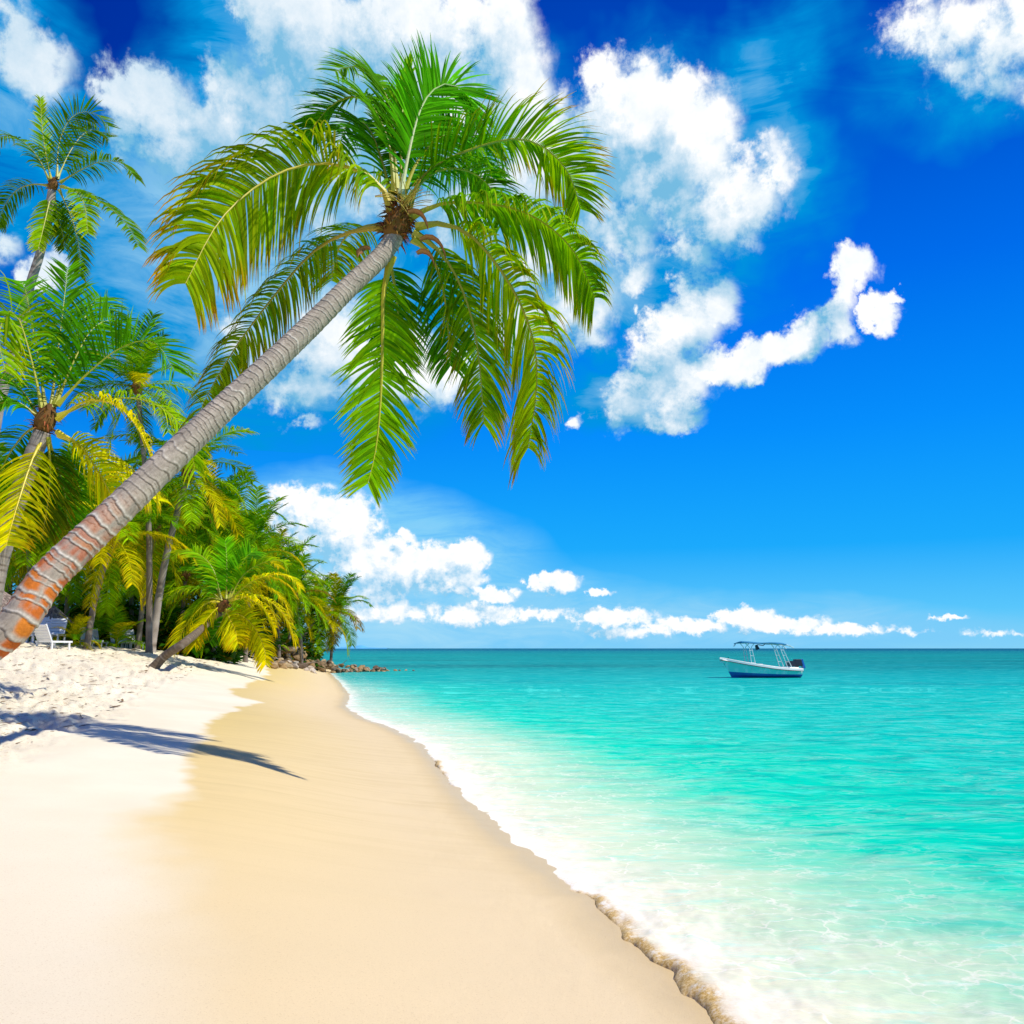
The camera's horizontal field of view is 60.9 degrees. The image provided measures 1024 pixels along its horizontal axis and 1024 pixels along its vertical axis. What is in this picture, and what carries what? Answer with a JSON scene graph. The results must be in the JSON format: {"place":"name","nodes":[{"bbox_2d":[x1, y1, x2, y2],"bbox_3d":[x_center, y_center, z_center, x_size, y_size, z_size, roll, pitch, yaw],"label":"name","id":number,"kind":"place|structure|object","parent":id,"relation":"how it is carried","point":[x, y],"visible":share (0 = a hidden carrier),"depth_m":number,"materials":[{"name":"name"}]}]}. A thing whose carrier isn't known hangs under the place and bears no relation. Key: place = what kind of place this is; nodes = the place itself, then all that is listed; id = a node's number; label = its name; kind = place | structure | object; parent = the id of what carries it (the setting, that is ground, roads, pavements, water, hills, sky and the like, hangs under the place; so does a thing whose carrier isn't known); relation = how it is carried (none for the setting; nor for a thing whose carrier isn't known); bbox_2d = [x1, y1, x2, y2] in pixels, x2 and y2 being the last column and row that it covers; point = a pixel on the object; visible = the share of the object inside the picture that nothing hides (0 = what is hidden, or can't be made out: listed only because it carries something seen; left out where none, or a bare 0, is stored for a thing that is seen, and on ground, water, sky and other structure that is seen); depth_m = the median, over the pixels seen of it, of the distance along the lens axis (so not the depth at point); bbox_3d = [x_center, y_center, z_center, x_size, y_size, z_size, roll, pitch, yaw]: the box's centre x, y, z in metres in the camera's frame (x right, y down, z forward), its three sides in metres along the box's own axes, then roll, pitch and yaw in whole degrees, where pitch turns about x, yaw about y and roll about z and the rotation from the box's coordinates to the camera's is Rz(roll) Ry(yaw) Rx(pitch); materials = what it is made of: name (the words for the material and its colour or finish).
{"place":"outdoors","nodes":[
{"label":"outdoors","id":0,"kind":"place"},
{"bbox_2d":[0,641,712,1023],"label":"sand","id":1,"kind":"structure","parent":0,"point":[202,841],"depth_m":6.73,"materials":[{"name":"beige sand"}]},
{"bbox_2d":[1,591,10,610],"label":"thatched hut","id":2,"kind":"object","parent":1,"relation":"on","point":[6,598],"visible":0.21,"depth_m":33.49,"materials":[{"name":"wood"}]},
{"bbox_2d":[0,441,62,593],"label":"coconut palm","id":3,"kind":"object","parent":1,"relation":"on","point":[7,591],"visible":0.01,"depth_m":49.65,"materials":[{"name":"green plant"}]},
{"bbox_2d":[25,620,52,642],"bbox_3d":[-21.203,5.368,39.191,0.792,1.187,2.141,3,-9,-16],"label":"sun lounger","id":4,"kind":"object","parent":1,"relation":"on","point":[42,622],"visible":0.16,"depth_m":39.68,"materials":[{"name":"white plastic"}]},
{"bbox_2d":[10,552,75,601],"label":"coconut palm","id":5,"kind":"object","parent":1,"relation":"on","point":[15,587],"visible":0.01,"depth_m":61.91,"materials":[{"name":"green plant"}]},
{"bbox_2d":[31,618,61,643],"bbox_3d":[-20.918,5.351,39.194,0.792,1.187,2.141,3,-9,-16],"label":"sun lounger","id":6,"kind":"object","parent":1,"relation":"on","point":[47,621],"visible":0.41,"depth_m":39.96,"materials":[{"name":"white plastic"}]},
{"bbox_2d":[0,465,94,601],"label":"coconut palm","id":7,"kind":"object","parent":1,"relation":"on","point":[27,559],"visible":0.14,"depth_m":42.91,"materials":[{"name":"green plant"}]},
{"bbox_2d":[29,596,73,643],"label":"young palm","id":8,"kind":"object","parent":1,"relation":"on","point":[54,603],"visible":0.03,"depth_m":42.64,"materials":[{"name":"green plant"}]},
{"bbox_2d":[34,624,72,649],"bbox_3d":[-18.548,5.048,35.090,0.684,1.025,1.849,-1,-9,4],"label":"sun lounger","id":9,"kind":"object","parent":1,"relation":"on","point":[42,634],"visible":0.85,"depth_m":34.53,"materials":[{"name":"white plastic"}]},
{"bbox_2d":[49,618,67,643],"bbox_3d":[-20.633,5.321,39.198,0.792,1.187,2.141,3,-9,-16],"label":"sun lounger","id":10,"kind":"object","parent":1,"relation":"on","point":[56,622],"visible":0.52,"depth_m":39.91,"materials":[{"name":"white plastic"}]},
{"bbox_2d":[45,606,73,623],"bbox_3d":[-21.715,5.371,41.161,1.720,1.890,1.760,0,-9,0],"label":"thatched parasol","id":11,"kind":"object","parent":1,"relation":"on","point":[54,611],"visible":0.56,"depth_m":40.98,"materials":[{"name":"grey plant"}]},
{"bbox_2d":[12,534,111,614],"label":"coconut palm","id":12,"kind":"object","parent":1,"relation":"on","point":[60,600],"visible":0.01,"depth_m":57.15,"materials":[{"name":"green plant"}]},
{"bbox_2d":[36,600,93,644],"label":"young palm","id":13,"kind":"object","parent":1,"relation":"on","point":[67,613],"visible":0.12,"depth_m":44.86,"materials":[{"name":"green plant"}]},
{"bbox_2d":[0,445,135,640],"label":"coconut palm","id":14,"kind":"object","parent":1,"relation":"on","point":[71,598],"visible":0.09,"depth_m":46.19,"materials":[{"name":"green plant"}]},
{"bbox_2d":[0,93,148,431],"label":"coconut palm","id":15,"kind":"object","parent":1,"relation":"on","point":[53,211],"visible":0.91,"depth_m":31.27,"materials":[{"name":"green plant"}]},
{"bbox_2d":[50,613,101,649],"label":"young palm","id":16,"kind":"object","parent":1,"relation":"on","point":[78,632],"visible":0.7,"depth_m":38.35,"materials":[{"name":"green plant"}]},
{"bbox_2d":[79,627,103,646],"bbox_3d":[-20.940,6.224,43.246,0.720,1.080,1.946,7,-12,-39],"label":"sun lounger","id":17,"kind":"object","parent":1,"relation":"on","point":[83,637],"visible":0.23,"depth_m":43.62,"materials":[{"name":"white plastic"}]},
{"bbox_2d":[91,628,106,646],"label":"sun lounger","id":18,"kind":"object","parent":1,"relation":"on","point":[96,636],"visible":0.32,"depth_m":44.15,"materials":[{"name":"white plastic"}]},
{"bbox_2d":[65,603,133,647],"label":"young palm","id":19,"kind":"object","parent":1,"relation":"on","point":[100,630],"visible":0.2,"depth_m":45.47,"materials":[{"name":"green plant"}]},
{"bbox_2d":[59,437,148,604],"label":"coconut palm","id":20,"kind":"object","parent":1,"relation":"on","point":[71,444],"visible":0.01,"depth_m":56.10,"materials":[{"name":"green plant"}]},
{"bbox_2d":[72,561,138,610],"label":"coconut palm","id":21,"kind":"object","parent":1,"relation":"on","point":[91,588],"visible":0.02,"depth_m":58.66,"materials":[{"name":"green plant"}]},
{"bbox_2d":[0,257,213,611],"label":"coconut palm","id":22,"kind":"object","parent":1,"relation":"on","point":[32,476],"visible":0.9,"depth_m":18.65,"materials":[{"name":"green plant"}]},
{"bbox_2d":[0,642,232,743],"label":"leaf litter","id":23,"kind":"object","parent":1,"relation":"on","point":[122,700],"visible":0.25,"depth_m":22.78,"materials":[{"name":"beige plant"}]},
{"bbox_2d":[36,473,197,648],"bbox_3d":[-17.881,2.221,39.112,7.220,8.370,6.467,0,-9,0],"label":"coconut palm","id":24,"kind":"object","parent":1,"relation":"on","point":[108,554],"visible":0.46,"depth_m":38.98,"materials":[{"name":"green plant"}]},
{"bbox_2d":[77,595,162,648],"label":"young palm","id":25,"kind":"object","parent":1,"relation":"on","point":[117,633],"visible":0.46,"depth_m":43.41,"materials":[{"name":"green plant"}]},
{"bbox_2d":[109,632,131,648],"bbox_3d":[-20.354,6.588,45.213,0.720,1.079,1.946,7,-12,-39],"label":"sun lounger","id":26,"kind":"object","parent":1,"relation":"on","point":[112,640],"visible":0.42,"depth_m":45.42,"materials":[{"name":"white plastic"}]},
{"bbox_2d":[114,633,134,647],"bbox_3d":[-20.280,6.644,45.508,0.720,1.079,1.946,7,-12,-39],"label":"sun lounger","id":27,"kind":"object","parent":1,"relation":"on","point":[124,639],"visible":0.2,"depth_m":46.00,"materials":[{"name":"white plastic"}]},
{"bbox_2d":[81,518,178,628],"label":"coconut palm","id":28,"kind":"object","parent":1,"relation":"on","point":[122,600],"visible":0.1,"depth_m":50.87,"materials":[{"name":"green plant"}]},
{"bbox_2d":[62,308,204,653],"bbox_3d":[-17.887,-1.230,40.801,6.440,16.194,6.249,0,-9,0],"label":"coconut palm","id":29,"kind":"object","parent":1,"relation":"on","point":[139,375],"visible":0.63,"depth_m":40.85,"materials":[{"name":"green plant"}]},
{"bbox_2d":[122,629,144,649],"bbox_3d":[-20.124,6.743,46.100,0.720,1.079,1.946,7,-12,-39],"label":"sun lounger","id":30,"kind":"object","parent":1,"relation":"on","point":[131,631],"visible":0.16,"depth_m":46.77,"materials":[{"name":"white plastic"}]},
{"bbox_2d":[143,609,179,648],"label":"young palm","id":31,"kind":"object","parent":1,"relation":"on","point":[170,623],"visible":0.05,"depth_m":49.30,"materials":[{"name":"green plant"}]},
{"bbox_2d":[93,456,230,648],"bbox_3d":[-18.387,2.395,45.231,6.225,10.096,6.897,-8,-12,41],"label":"coconut palm","id":32,"kind":"object","parent":1,"relation":"on","point":[158,526],"visible":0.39,"depth_m":44.83,"materials":[{"name":"green plant"}]},
{"bbox_2d":[111,514,223,617],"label":"coconut palm","id":33,"kind":"object","parent":1,"relation":"on","point":[171,577],"visible":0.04,"depth_m":57.02,"materials":[{"name":"green plant"}]},
{"bbox_2d":[9,556,326,670],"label":"undergrowth","id":34,"kind":"object","parent":1,"relation":"on","point":[221,655],"visible":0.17,"depth_m":49.67,"materials":[{"name":"green plant"}]},
{"bbox_2d":[103,406,260,652],"bbox_3d":[-16.103,0.736,42.347,7.510,12.831,6.990,0,-9,0],"label":"coconut palm","id":35,"kind":"object","parent":1,"relation":"on","point":[213,497],"visible":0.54,"depth_m":42.38,"materials":[{"name":"green plant"}]},
{"bbox_2d":[134,524,247,636],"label":"coconut palm","id":36,"kind":"object","parent":1,"relation":"on","point":[186,576],"visible":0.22,"depth_m":49.79,"materials":[{"name":"green plant"}]},
{"bbox_2d":[139,453,268,585],"bbox_3d":[-18.654,2.861,53.645,7.089,12.401,7.696,0,-9,0],"label":"coconut palm","id":37,"kind":"object","parent":1,"relation":"on","point":[226,491],"visible":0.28,"depth_m":53.03,"materials":[{"name":"green plant"}]},
{"bbox_2d":[158,498,271,610],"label":"coconut palm","id":38,"kind":"object","parent":1,"relation":"on","point":[201,539],"visible":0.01,"depth_m":59.41,"materials":[{"name":"green plant"}]},
{"bbox_2d":[148,533,305,673],"bbox_3d":[-12.225,3.608,36.266,6.565,6.242,6.667,0,-9,0],"label":"coconut palm","id":39,"kind":"object","parent":1,"relation":"on","point":[234,629],"visible":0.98,"depth_m":37.69,"materials":[{"name":"green plant"}]},
{"bbox_2d":[165,518,298,659],"bbox_3d":[-15.480,4.463,47.934,7.188,8.031,6.334,-6,-11,35],"label":"coconut palm","id":40,"kind":"object","parent":1,"relation":"on","point":[223,593],"visible":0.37,"depth_m":47.50,"materials":[{"name":"green plant"}]},
{"bbox_2d":[185,468,287,557],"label":"coconut palm","id":41,"kind":"object","parent":1,"relation":"on","point":[242,488],"visible":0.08,"depth_m":60.30,"materials":[{"name":"green plant"}]},
{"bbox_2d":[194,540,297,634],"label":"coconut palm","id":42,"kind":"object","parent":1,"relation":"on","point":[260,616],"visible":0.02,"depth_m":62.86,"materials":[{"name":"green plant"}]},
{"bbox_2d":[203,482,309,662],"bbox_3d":[-16.863,4.113,55.033,7.984,11.197,7.408,0,-9,0],"label":"coconut palm","id":43,"kind":"object","parent":1,"relation":"on","point":[259,523],"visible":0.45,"depth_m":54.90,"materials":[{"name":"green plant"}]},
{"bbox_2d":[248,627,288,654],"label":"young palm","id":44,"kind":"object","parent":1,"relation":"on","point":[270,629],"visible":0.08,"depth_m":63.50,"materials":[{"name":"green plant"}]},
{"bbox_2d":[269,664,278,668],"bbox_3d":[-14.564,9.496,53.094,0.717,0.415,0.670,-28,-9,26],"label":"rock","id":45,"kind":"object","parent":1,"relation":"on","point":[275,666],"visible":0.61,"depth_m":52.87,"materials":[{"name":"beige stone"}]},
{"bbox_2d":[245,527,322,657],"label":"coconut palm","id":46,"kind":"object","parent":1,"relation":"on","point":[282,556],"visible":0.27,"depth_m":63.56,"materials":[{"name":"green plant"}]},
{"bbox_2d":[283,647,293,653],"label":"rock","id":47,"kind":"object","parent":1,"relation":"on","point":[291,649],"visible":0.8,"depth_m":67.94,"materials":[{"name":"brown stone"}]},
{"bbox_2d":[259,554,328,639],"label":"coconut palm","id":48,"kind":"object","parent":1,"relation":"on","point":[299,599],"visible":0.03,"depth_m":77.45,"materials":[{"name":"green plant"}]},
{"bbox_2d":[281,627,307,655],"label":"young palm","id":49,"kind":"object","parent":1,"relation":"on","point":[285,628],"visible":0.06,"depth_m":71.01,"materials":[{"name":"green plant"}]},
{"bbox_2d":[254,553,336,662],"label":"coconut palm","id":50,"kind":"object","parent":1,"relation":"on","point":[297,617],"visible":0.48,"depth_m":65.42,"materials":[{"name":"green plant"}]},
{"bbox_2d":[261,535,333,646],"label":"coconut palm","id":51,"kind":"object","parent":1,"relation":"on","point":[297,553],"visible":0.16,"depth_m":71.86,"materials":[{"name":"green plant"}]},
{"bbox_2d":[0,28,615,659],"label":"leaning palm","id":52,"kind":"object","parent":1,"relation":"on","point":[410,124],"visible":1,"depth_m":12.47,"materials":[{"name":"green plant"}]},
{"bbox_2d":[317,663,325,671],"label":"rock","id":53,"kind":"object","parent":1,"relation":"on","point":[320,668],"visible":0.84,"depth_m":70.61,"materials":[{"name":"brown stone"}]},
{"bbox_2d":[302,573,346,656],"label":"coconut palm","id":54,"kind":"object","parent":1,"relation":"on","point":[314,612],"visible":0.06,"depth_m":83.00,"materials":[{"name":"green plant"}]},
{"bbox_2d":[298,577,355,656],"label":"coconut palm","id":55,"kind":"object","parent":1,"relation":"on","point":[324,599],"visible":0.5,"depth_m":76.08,"materials":[{"name":"green plant"}]},
{"bbox_2d":[303,569,373,660],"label":"coconut palm","id":56,"kind":"object","parent":1,"relation":"on","point":[342,586],"visible":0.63,"depth_m":79.08,"materials":[{"name":"green plant"}]},
{"bbox_2d":[335,645,389,648],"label":"hills","id":57,"kind":"structure","parent":0,"point":[360,647],"depth_m":8982.91,"materials":[{"name":"blue"}]},
{"bbox_2d":[0,0,1023,647],"label":"sky","id":58,"kind":"structure","parent":0,"point":[795,418],"materials":[{"name":"blue"}]},
{"bbox_2d":[320,648,1023,1023],"bbox_3d":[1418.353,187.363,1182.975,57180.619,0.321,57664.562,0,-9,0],"label":"sea","id":59,"kind":"structure","parent":0,"point":[832,836],"depth_m":11.71,"materials":[{"name":"teal liquid"}]},
{"bbox_2d":[719,641,805,677],"bbox_3d":[17.424,10.429,60.638,6.217,2.829,1.752,1,-9,-8],"label":"fishing boat","id":60,"kind":"object","parent":59,"relation":"on","point":[743,669],"visible":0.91,"depth_m":60.09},
{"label":"rock","id":61,"kind":"object","parent":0,"visible":0},
{"bbox_2d":[292,652,299,661],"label":"rock","id":62,"kind":"object","parent":61,"relation":"on","point":[295,656],"visible":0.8,"depth_m":69.27,"materials":[{"name":"brown stone"}]}
]}

